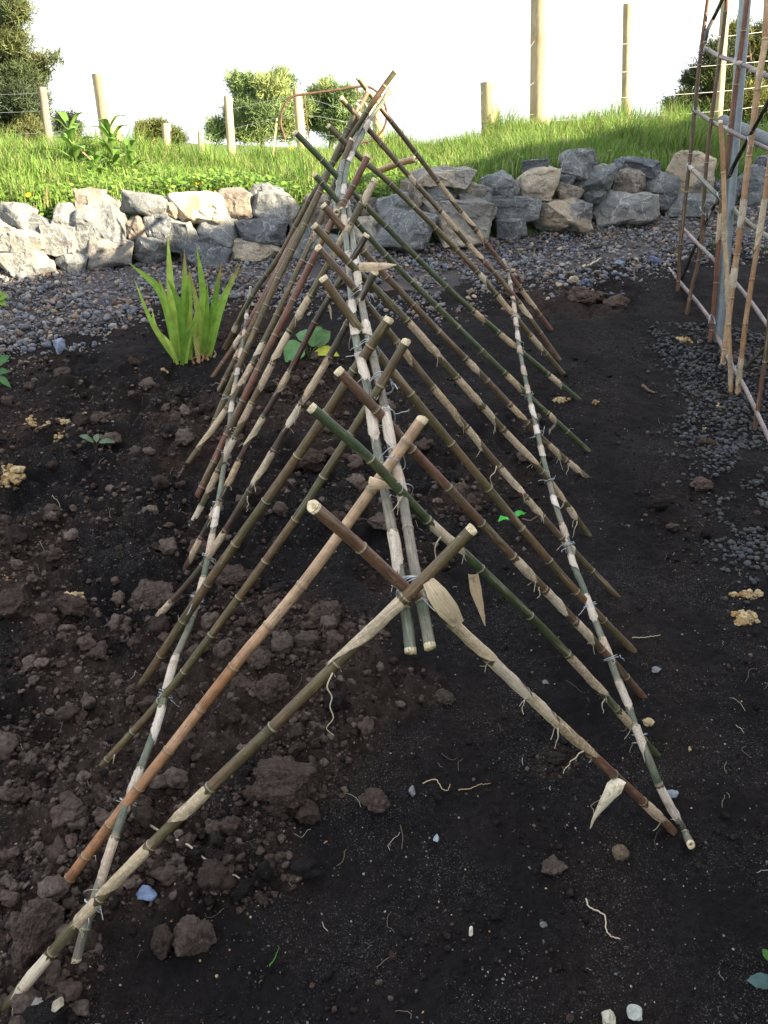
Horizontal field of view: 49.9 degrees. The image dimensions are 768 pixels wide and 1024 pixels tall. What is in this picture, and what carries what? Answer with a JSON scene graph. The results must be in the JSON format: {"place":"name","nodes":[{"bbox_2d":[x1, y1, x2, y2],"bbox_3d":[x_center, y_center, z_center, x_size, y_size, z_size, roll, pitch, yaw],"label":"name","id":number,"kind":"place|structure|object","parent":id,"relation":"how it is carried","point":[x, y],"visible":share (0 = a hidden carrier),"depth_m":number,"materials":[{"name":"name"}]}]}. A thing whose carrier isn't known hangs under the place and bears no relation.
{"place":"outdoors","nodes":[
{"label":"outdoors","id":0,"kind":"place"},
{"bbox_2d":[53,137,538,234],"bbox_3d":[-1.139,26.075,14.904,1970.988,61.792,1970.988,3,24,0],"label":"ground","id":1,"kind":"structure","parent":0,"point":[530,226],"depth_m":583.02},
{"bbox_2d":[0,0,71,145],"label":"tree","id":2,"kind":"object","parent":1,"relation":"on","point":[24,72],"visible":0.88,"depth_m":13.81,"materials":[{"name":"green plant"}]},
{"bbox_2d":[38,87,52,142],"bbox_3d":[-3.909,-4.158,9.720,0.123,1.505,0.095,3,24,0],"label":"fence post","id":3,"kind":"object","parent":1,"relation":"on","point":[44,105],"visible":0.34,"depth_m":9.49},
{"bbox_2d":[51,105,85,138],"bbox_3d":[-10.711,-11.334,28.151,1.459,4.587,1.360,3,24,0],"label":"bush","id":4,"kind":"object","parent":1,"relation":"on","point":[60,127],"visible":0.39,"depth_m":27.23,"materials":[{"name":"green plant"}]},
{"bbox_2d":[129,113,190,148],"bbox_3d":[-7.071,-10.459,26.298,1.986,4.073,1.436,13,26,22],"label":"bush","id":5,"kind":"object","parent":1,"relation":"on","point":[153,122],"visible":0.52,"depth_m":25.43,"materials":[{"name":"green plant"}]},
{"bbox_2d":[198,56,320,151],"bbox_3d":[-3.303,-9.614,22.204,2.611,4.713,2.817,15,27,26],"label":"tree","id":6,"kind":"object","parent":1,"relation":"on","point":[277,82],"visible":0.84,"depth_m":21.27,"materials":[{"name":"green plant"}]},
{"bbox_2d":[299,71,374,148],"bbox_3d":[-1.515,-10.158,24.096,2.460,4.831,2.194,11,25,18],"label":"tree","id":7,"kind":"object","parent":1,"relation":"on","point":[320,123],"visible":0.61,"depth_m":23.09,"materials":[{"name":"green plant"}]},
{"bbox_2d":[655,10,767,127],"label":"tree","id":8,"kind":"object","parent":1,"relation":"on","point":[707,76],"visible":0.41,"depth_m":17.36,"materials":[{"name":"green plant"}]},
{"bbox_2d":[0,161,743,267],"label":"grass bank","id":9,"kind":"structure","parent":0,"point":[433,239],"depth_m":5.04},
{"bbox_2d":[44,111,112,168],"bbox_3d":[-2.037,-2.424,5.458,0.450,0.407,0.368,8,25,13],"label":"leafy weed","id":10,"kind":"object","parent":9,"relation":"on","point":[69,134],"visible":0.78,"depth_m":5.44,"materials":[{"name":"green plant"}]},
{"bbox_2d":[81,150,109,175],"bbox_3d":[-1.805,-2.151,5.175,0.203,0.217,0.196,21,30,35],"label":"leafy weed","id":11,"kind":"object","parent":9,"relation":"on","point":[95,158],"visible":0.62,"depth_m":5.15,"materials":[{"name":"green plant"}]},
{"bbox_2d":[91,73,122,145],"bbox_3d":[-2.382,-3.201,7.270,0.258,1.167,0.191,3,24,0],"label":"fence post","id":12,"kind":"object","parent":9,"relation":"on","point":[105,93],"visible":0.37,"depth_m":7.05,"materials":[{"name":"brown wood"}]},
{"bbox_2d":[86,115,139,170],"bbox_3d":[-1.870,-2.472,5.584,0.436,0.397,0.367,22,31,37],"label":"leafy weed","id":13,"kind":"object","parent":9,"relation":"on","point":[106,129],"visible":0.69,"depth_m":5.53,"materials":[{"name":"green plant"}]},
{"bbox_2d":[110,137,150,176],"bbox_3d":[-1.621,-2.267,5.334,0.273,0.274,0.274,9,25,13],"label":"leafy weed","id":14,"kind":"object","parent":9,"relation":"on","point":[129,147],"visible":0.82,"depth_m":5.34,"materials":[{"name":"green plant"}]},
{"bbox_2d":[224,96,235,153],"bbox_3d":[-1.627,-3.749,8.873,0.139,1.285,0.092,3,24,0],"label":"fence post","id":15,"kind":"object","parent":9,"relation":"on","point":[229,122],"visible":0.43,"depth_m":8.68,"materials":[{"name":"brown wood"}]},
{"bbox_2d":[292,88,305,150],"bbox_3d":[-0.794,-3.467,8.106,0.207,1.226,0.093,3,24,0],"label":"fence post","id":16,"kind":"object","parent":9,"relation":"on","point":[298,110],"visible":0.34,"depth_m":7.91,"materials":[{"name":"brown wood"}]},
{"bbox_2d":[0,144,743,219],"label":"clover","id":17,"kind":"object","parent":9,"relation":"on","point":[202,176],"visible":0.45,"depth_m":4.91,"materials":[{"name":"green plant"}]},
{"bbox_2d":[480,81,497,133],"bbox_3d":[0.929,-3.227,7.194,0.261,0.937,0.156,3,24,0],"label":"fence post","id":18,"kind":"object","parent":9,"relation":"on","point":[489,89],"visible":0.3,"depth_m":7.01,"materials":[{"name":"brown wood"}]},
{"bbox_2d":[529,0,550,125],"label":"fence post","id":19,"kind":"object","parent":9,"relation":"on","point":[540,47],"visible":0.5,"depth_m":6.87,"materials":[{"name":"brown wood"}]},
{"bbox_2d":[621,3,632,116],"bbox_3d":[2.305,-3.915,7.846,0.310,1.576,0.097,3,24,0],"label":"fence post","id":20,"kind":"object","parent":9,"relation":"on","point":[627,47],"visible":0.51,"depth_m":7.66,"materials":[{"name":"brown wood"}]},
{"bbox_2d":[714,0,729,120],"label":"fence post","id":21,"kind":"object","parent":9,"relation":"on","point":[720,95],"visible":0.33,"depth_m":8.39,"materials":[{"name":"brown wood"}]},
{"bbox_2d":[717,115,767,145],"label":"steel pipe","id":22,"kind":"object","parent":9,"relation":"on","point":[761,136],"visible":0.52,"depth_m":4.34,"materials":[{"name":"metal"}]},
{"bbox_2d":[0,236,767,1023],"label":"soil","id":23,"kind":"structure","parent":0,"point":[468,848],"depth_m":2.18,"materials":[{"name":"soil"}]},
{"bbox_2d":[1,463,25,487],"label":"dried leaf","id":24,"kind":"object","parent":23,"relation":"on","point":[11,473],"visible":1,"depth_m":2.87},
{"bbox_2d":[0,583,29,617],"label":"soil clod","id":25,"kind":"object","parent":23,"relation":"on","point":[15,602],"visible":0.95,"depth_m":2.30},
{"bbox_2d":[6,786,31,805],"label":"soil clod","id":26,"kind":"object","parent":23,"relation":"on","point":[21,794],"visible":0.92,"depth_m":1.89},
{"bbox_2d":[9,896,64,969],"bbox_3d":[-0.673,0.827,1.623,0.085,0.155,0.146,3,24,0],"label":"soil clod","id":27,"kind":"object","parent":23,"relation":"on","point":[37,924],"visible":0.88,"depth_m":1.58,"materials":[{"name":"soil"}]},
{"bbox_2d":[37,959,60,986],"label":"soil clod","id":28,"kind":"object","parent":23,"relation":"on","point":[52,971],"visible":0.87,"depth_m":1.55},
{"bbox_2d":[49,795,87,827],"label":"soil clod","id":29,"kind":"object","parent":23,"relation":"on","point":[70,808],"visible":0.99,"depth_m":1.81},
{"bbox_2d":[54,593,89,616],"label":"soil clod","id":30,"kind":"object","parent":23,"relation":"on","point":[69,604],"visible":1,"depth_m":2.33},
{"bbox_2d":[136,885,156,901],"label":"loose stone","id":31,"kind":"object","parent":23,"relation":"on","point":[148,893],"visible":1,"depth_m":1.70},
{"bbox_2d":[127,579,178,610],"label":"soil clod","id":32,"kind":"object","parent":23,"relation":"on","point":[151,594],"visible":0.77,"depth_m":2.39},
{"bbox_2d":[150,923,173,959],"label":"soil clod","id":33,"kind":"object","parent":23,"relation":"on","point":[161,945],"visible":0.97,"depth_m":1.60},
{"bbox_2d":[131,233,241,364],"bbox_3d":[-0.858,-0.901,3.535,0.478,0.554,0.211,3,24,0],"label":"sword leaf clump","id":34,"kind":"object","parent":23,"relation":"on","point":[186,329],"visible":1,"depth_m":3.56,"materials":[{"name":"plant"}]},
{"bbox_2d":[171,914,217,956],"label":"soil clod","id":35,"kind":"object","parent":23,"relation":"on","point":[194,934],"visible":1,"depth_m":1.62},
{"bbox_2d":[220,815,240,835],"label":"soil clod","id":36,"kind":"object","parent":23,"relation":"on","point":[229,825],"visible":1,"depth_m":1.81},
{"bbox_2d":[207,564,260,588],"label":"soil clod","id":37,"kind":"object","parent":23,"relation":"on","point":[238,575],"visible":0.68,"depth_m":2.47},
{"bbox_2d":[229,675,255,692],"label":"soil clod","id":38,"kind":"object","parent":23,"relation":"on","point":[238,683],"visible":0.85,"depth_m":2.13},
{"bbox_2d":[246,649,270,669],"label":"soil clod","id":39,"kind":"object","parent":23,"relation":"on","point":[258,659],"visible":0.95,"depth_m":2.18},
{"bbox_2d":[251,672,289,704],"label":"soil clod","id":40,"kind":"object","parent":23,"relation":"on","point":[268,688],"visible":1,"depth_m":2.09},
{"bbox_2d":[251,755,316,808],"bbox_3d":[-0.237,0.623,1.904,0.148,0.099,0.130,12,26,20],"label":"soil clod","id":41,"kind":"object","parent":23,"relation":"on","point":[281,780],"visible":0.98,"depth_m":1.87,"materials":[{"name":"soil"}]},
{"bbox_2d":[295,798,320,824],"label":"soil clod","id":42,"kind":"object","parent":23,"relation":"on","point":[308,812],"visible":1,"depth_m":1.86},
{"bbox_2d":[284,326,338,361],"bbox_3d":[-0.318,-0.751,3.689,0.249,0.144,0.146,3,24,0],"label":"cabbage plant","id":43,"kind":"object","parent":23,"relation":"on","point":[320,336],"visible":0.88,"depth_m":3.67,"materials":[{"name":"green plant"}]},
{"bbox_2d":[296,448,326,472],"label":"soil clod","id":44,"kind":"object","parent":23,"relation":"on","point":[313,460],"visible":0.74,"depth_m":2.97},
{"bbox_2d":[319,600,341,623],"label":"soil clod","id":45,"kind":"object","parent":23,"relation":"on","point":[327,608],"visible":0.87,"depth_m":2.36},
{"bbox_2d":[0,68,694,1015],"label":"bamboo trellis","id":46,"kind":"object","parent":23,"relation":"on","point":[384,480],"visible":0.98,"depth_m":1.99,"materials":[{"name":"wood"}]},
{"bbox_2d":[358,787,390,813],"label":"soil clod","id":47,"kind":"object","parent":23,"relation":"on","point":[374,800],"visible":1,"depth_m":1.89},
{"bbox_2d":[367,512,398,530],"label":"soil clod","id":48,"kind":"object","parent":23,"relation":"on","point":[377,521],"visible":0.6,"depth_m":2.70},
{"bbox_2d":[0,326,767,1023],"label":"soil crumbs","id":49,"kind":"object","parent":23,"relation":"on","point":[214,876],"visible":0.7,"depth_m":2.06,"materials":[{"name":"soil"}]},
{"bbox_2d":[13,383,767,1023],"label":"root fragments","id":50,"kind":"object","parent":23,"relation":"on","point":[439,765],"visible":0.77,"depth_m":2.02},
{"bbox_2d":[435,688,455,704],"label":"soil clod","id":51,"kind":"object","parent":23,"relation":"on","point":[446,697],"visible":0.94,"depth_m":2.15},
{"bbox_2d":[541,854,567,875],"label":"soil clod","id":52,"kind":"object","parent":23,"relation":"on","point":[552,865],"visible":1,"depth_m":1.79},
{"bbox_2d":[567,286,607,304],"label":"soil clod","id":53,"kind":"object","parent":23,"relation":"on","point":[587,296],"visible":0.96,"depth_m":4.29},
{"bbox_2d":[602,294,629,307],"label":"soil clod","id":54,"kind":"object","parent":23,"relation":"on","point":[617,300],"visible":0.83,"depth_m":4.25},
{"bbox_2d":[611,844,629,861],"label":"soil clod","id":55,"kind":"object","parent":23,"relation":"on","point":[620,852],"visible":1,"depth_m":1.83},
{"bbox_2d":[627,1004,641,1020],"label":"loose stone","id":56,"kind":"object","parent":23,"relation":"on","point":[634,1012],"visible":1,"depth_m":1.55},
{"bbox_2d":[689,476,713,490],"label":"soil clod","id":57,"kind":"object","parent":23,"relation":"on","point":[699,483],"visible":1,"depth_m":2.95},
{"bbox_2d":[668,0,767,441],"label":"bamboo trellis","id":58,"kind":"object","parent":23,"relation":"on","point":[731,285],"visible":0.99,"depth_m":3.56,"materials":[{"name":"wood"}]},
{"bbox_2d":[713,0,750,342],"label":"galvanised post","id":59,"kind":"object","parent":23,"relation":"on","point":[720,316],"visible":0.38,"depth_m":3.70,"materials":[{"name":"metal"}]},
{"bbox_2d":[731,609,760,625],"bbox_3d":[1.070,0.315,2.447,0.081,0.038,0.067,3,24,0],"label":"clay lump","id":60,"kind":"object","parent":23,"relation":"on","point":[748,617],"visible":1,"depth_m":2.43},
{"bbox_2d":[728,589,763,599],"bbox_3d":[1.108,0.252,2.527,0.104,0.029,0.045,3,24,0],"label":"clay lump","id":61,"kind":"object","parent":23,"relation":"on","point":[750,594],"visible":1,"depth_m":2.52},
{"bbox_2d":[746,949,767,988],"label":"broccoli seedling","id":62,"kind":"object","parent":23,"relation":"on","point":[759,980],"visible":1,"depth_m":1.57,"materials":[{"name":"green plant"}]},
{"bbox_2d":[0,78,767,215],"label":"grass","id":63,"kind":"structure","parent":0,"point":[652,135],"depth_m":5.95,"materials":[{"name":"plant"}]},
{"bbox_2d":[280,85,387,143],"bbox_3d":[-0.372,-2.938,6.089,0.800,0.393,0.017,3,24,0],"label":"rusty hoop","id":64,"kind":"object","parent":63,"relation":"on","point":[326,91],"visible":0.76,"depth_m":6.05,"materials":[{"name":"metal"}]},
{"bbox_2d":[377,156,418,172],"bbox_3d":[0.055,-2.086,4.975,0.069,0.136,0.853,-4,25,-15],"label":"bamboo offcut","id":65,"kind":"object","parent":63,"relation":"on","point":[403,161],"visible":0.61,"depth_m":4.75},
{"bbox_2d":[0,201,767,383],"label":"gravel path","id":66,"kind":"structure","parent":0,"point":[451,277],"depth_m":4.51,"materials":[{"name":"gravel"}]},
{"bbox_2d":[0,250,56,278],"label":"rock","id":67,"kind":"object","parent":66,"relation":"on","point":[32,263],"depth_m":4.31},
{"bbox_2d":[0,229,45,252],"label":"rock","id":68,"kind":"object","parent":67,"relation":"on","point":[17,240],"depth_m":4.31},
{"bbox_2d":[0,202,38,229],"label":"rock","id":69,"kind":"object","parent":68,"relation":"on","point":[16,214],"depth_m":4.30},
{"bbox_2d":[28,213,50,231],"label":"wall rock","id":70,"kind":"object","parent":68,"relation":"on","point":[36,221],"depth_m":4.36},
{"bbox_2d":[55,250,88,272],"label":"rock","id":71,"kind":"object","parent":66,"relation":"on","point":[76,262],"depth_m":4.39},
{"bbox_2d":[39,224,79,255],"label":"rock","id":72,"kind":"object","parent":71,"relation":"on","point":[59,239],"depth_m":4.36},
{"bbox_2d":[73,204,128,252],"bbox_3d":[-1.525,-1.539,4.490,0.280,0.264,0.286,3,24,0],"label":"rock","id":73,"kind":"object","parent":71,"relation":"on","point":[95,222],"depth_m":4.38,"materials":[{"name":"stone"}]},
{"bbox_2d":[72,187,106,208],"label":"rock","id":74,"kind":"object","parent":73,"relation":"on","point":[86,196],"depth_m":4.39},
{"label":"wall rock","id":75,"kind":"object","parent":71,"relation":"on","visible":0},
{"bbox_2d":[50,202,75,225],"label":"rock","id":76,"kind":"object","parent":75,"relation":"on","point":[63,214],"depth_m":4.37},
{"bbox_2d":[88,239,133,269],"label":"rock","id":77,"kind":"object","parent":66,"relation":"on","point":[102,253],"depth_m":4.40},
{"bbox_2d":[134,237,170,263],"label":"rock","id":78,"kind":"object","parent":66,"relation":"on","point":[150,250],"depth_m":4.48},
{"bbox_2d":[125,215,147,240],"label":"rock","id":79,"kind":"object","parent":78,"relation":"on","point":[135,228],"depth_m":4.47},
{"bbox_2d":[143,213,171,243],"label":"rock","id":80,"kind":"object","parent":78,"relation":"on","point":[158,226],"depth_m":4.47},
{"bbox_2d":[120,189,168,215],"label":"rock","id":81,"kind":"object","parent":80,"relation":"on","point":[141,203],"depth_m":4.43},
{"bbox_2d":[179,242,231,268],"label":"rock","id":82,"kind":"object","parent":66,"relation":"on","point":[212,255],"depth_m":4.52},
{"bbox_2d":[170,217,199,252],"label":"rock","id":83,"kind":"object","parent":82,"relation":"on","point":[183,233],"depth_m":4.51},
{"bbox_2d":[196,217,240,247],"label":"rock","id":84,"kind":"object","parent":82,"relation":"on","point":[224,233],"depth_m":4.54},
{"bbox_2d":[168,191,230,225],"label":"rock","id":85,"kind":"object","parent":84,"relation":"on","point":[196,207],"depth_m":4.50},
{"bbox_2d":[230,238,280,261],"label":"rock","id":86,"kind":"object","parent":66,"relation":"on","point":[244,250],"depth_m":4.59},
{"bbox_2d":[234,216,288,245],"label":"rock","id":87,"kind":"object","parent":86,"relation":"on","point":[269,231],"depth_m":4.57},
{"bbox_2d":[218,187,253,219],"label":"rock","id":88,"kind":"object","parent":87,"relation":"on","point":[238,202],"depth_m":4.57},
{"bbox_2d":[251,186,300,225],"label":"rock","id":89,"kind":"object","parent":87,"relation":"on","point":[278,202],"depth_m":4.56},
{"bbox_2d":[288,222,324,259],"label":"wall rock","id":90,"kind":"object","parent":66,"relation":"on","point":[301,246],"depth_m":4.66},
{"bbox_2d":[309,230,343,257],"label":"wall rock","id":91,"kind":"object","parent":66,"relation":"on","point":[334,237],"depth_m":4.68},
{"bbox_2d":[302,194,340,228],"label":"wall rock","id":92,"kind":"object","parent":91,"relation":"on","point":[315,215],"depth_m":4.66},
{"bbox_2d":[349,216,385,252],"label":"rock","id":93,"kind":"object","parent":66,"relation":"on","point":[370,223],"depth_m":4.72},
{"bbox_2d":[375,192,411,218],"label":"wall rock","id":94,"kind":"object","parent":93,"relation":"on","point":[384,205],"depth_m":4.78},
{"bbox_2d":[375,208,437,252],"bbox_3d":[0.121,-1.666,4.894,0.373,0.271,0.419,3,24,0],"label":"wall rock","id":95,"kind":"object","parent":66,"relation":"on","point":[412,229],"depth_m":4.72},
{"bbox_2d":[400,178,423,207],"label":"wall rock","id":96,"kind":"object","parent":95,"relation":"on","point":[416,196],"depth_m":4.81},
{"bbox_2d":[433,197,496,247],"bbox_3d":[0.486,-1.747,4.979,0.389,0.292,0.435,3,24,0],"label":"wall rock","id":97,"kind":"object","parent":66,"relation":"on","point":[480,213],"depth_m":4.80,"materials":[{"name":"stone"}]},
{"bbox_2d":[423,186,457,201],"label":"wall rock","id":98,"kind":"object","parent":97,"relation":"on","point":[435,193],"depth_m":4.86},
{"bbox_2d":[411,165,476,188],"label":"wall rock","id":99,"kind":"object","parent":98,"relation":"on","point":[456,177],"depth_m":4.83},
{"bbox_2d":[457,181,486,197],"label":"wall rock","id":100,"kind":"object","parent":97,"relation":"on","point":[476,189],"depth_m":4.91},
{"bbox_2d":[494,218,526,241],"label":"wall rock","id":101,"kind":"object","parent":66,"relation":"on","point":[514,228],"depth_m":5.04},
{"bbox_2d":[492,195,541,222],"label":"wall rock","id":102,"kind":"object","parent":101,"relation":"on","point":[527,209],"depth_m":5.01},
{"bbox_2d":[480,170,519,196],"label":"wall rock","id":103,"kind":"object","parent":102,"relation":"on","point":[502,183],"depth_m":4.97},
{"bbox_2d":[532,197,592,234],"bbox_3d":[1.108,-1.881,5.242,0.430,0.228,0.398,3,24,0],"label":"wall rock","id":104,"kind":"object","parent":66,"relation":"on","point":[571,214],"depth_m":5.12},
{"bbox_2d":[516,166,561,201],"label":"wall rock","id":105,"kind":"object","parent":104,"relation":"on","point":[542,183],"depth_m":5.05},
{"bbox_2d":[521,158,549,172],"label":"wall rock","id":106,"kind":"object","parent":105,"relation":"on","point":[532,163],"depth_m":5.07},
{"bbox_2d":[553,182,584,199],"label":"wall rock","id":107,"kind":"object","parent":104,"relation":"on","point":[564,191],"depth_m":5.19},
{"bbox_2d":[592,190,659,226],"bbox_3d":[1.580,-1.998,5.437,0.466,0.231,0.444,3,24,0],"label":"wall rock","id":108,"kind":"object","parent":66,"relation":"on","point":[616,208],"depth_m":5.27,"materials":[{"name":"stone"}]},
{"bbox_2d":[581,191,607,204],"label":"wall rock","id":109,"kind":"object","parent":108,"relation":"on","point":[596,197],"depth_m":5.30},
{"bbox_2d":[573,163,617,191],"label":"wall rock","id":110,"kind":"object","parent":109,"relation":"on","point":[602,177],"depth_m":5.23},
{"bbox_2d":[558,148,597,180],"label":"wall rock","id":111,"kind":"object","parent":110,"relation":"on","point":[579,164],"depth_m":5.18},
{"bbox_2d":[612,167,645,192],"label":"wall rock","id":112,"kind":"object","parent":108,"relation":"on","point":[630,180],"depth_m":5.32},
{"bbox_2d":[610,156,660,177],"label":"wall rock","id":113,"kind":"object","parent":112,"relation":"on","point":[648,168],"depth_m":5.36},
{"bbox_2d":[643,171,680,209],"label":"wall rock","id":114,"kind":"object","parent":108,"relation":"on","point":[665,186],"depth_m":5.44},
{"bbox_2d":[660,193,716,218],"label":"wall rock","id":115,"kind":"object","parent":66,"relation":"on","point":[694,204],"depth_m":5.51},
{"bbox_2d":[666,150,716,193],"bbox_3d":[2.026,-2.275,5.594,0.311,0.324,0.349,-7,26,-21],"label":"wall rock","id":116,"kind":"object","parent":115,"relation":"on","point":[677,164],"depth_m":5.49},
{"bbox_2d":[737,164,767,206],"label":"wall rock","id":117,"kind":"object","parent":66,"relation":"on","point":[756,184],"depth_m":5.78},
{"bbox_2d":[0,352,767,1023],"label":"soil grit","id":118,"kind":"object","parent":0,"point":[404,778],"visible":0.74,"depth_m":1.89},
{"bbox_2d":[23,0,765,148],"label":"sky","id":119,"kind":"structure","parent":0,"point":[164,57],"materials":[{"name":"white"}]},
{"bbox_2d":[637,320,767,610],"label":"dark gravel","id":120,"kind":"structure","parent":0,"point":[741,442],"depth_m":3.40,"materials":[{"name":"gravel"}]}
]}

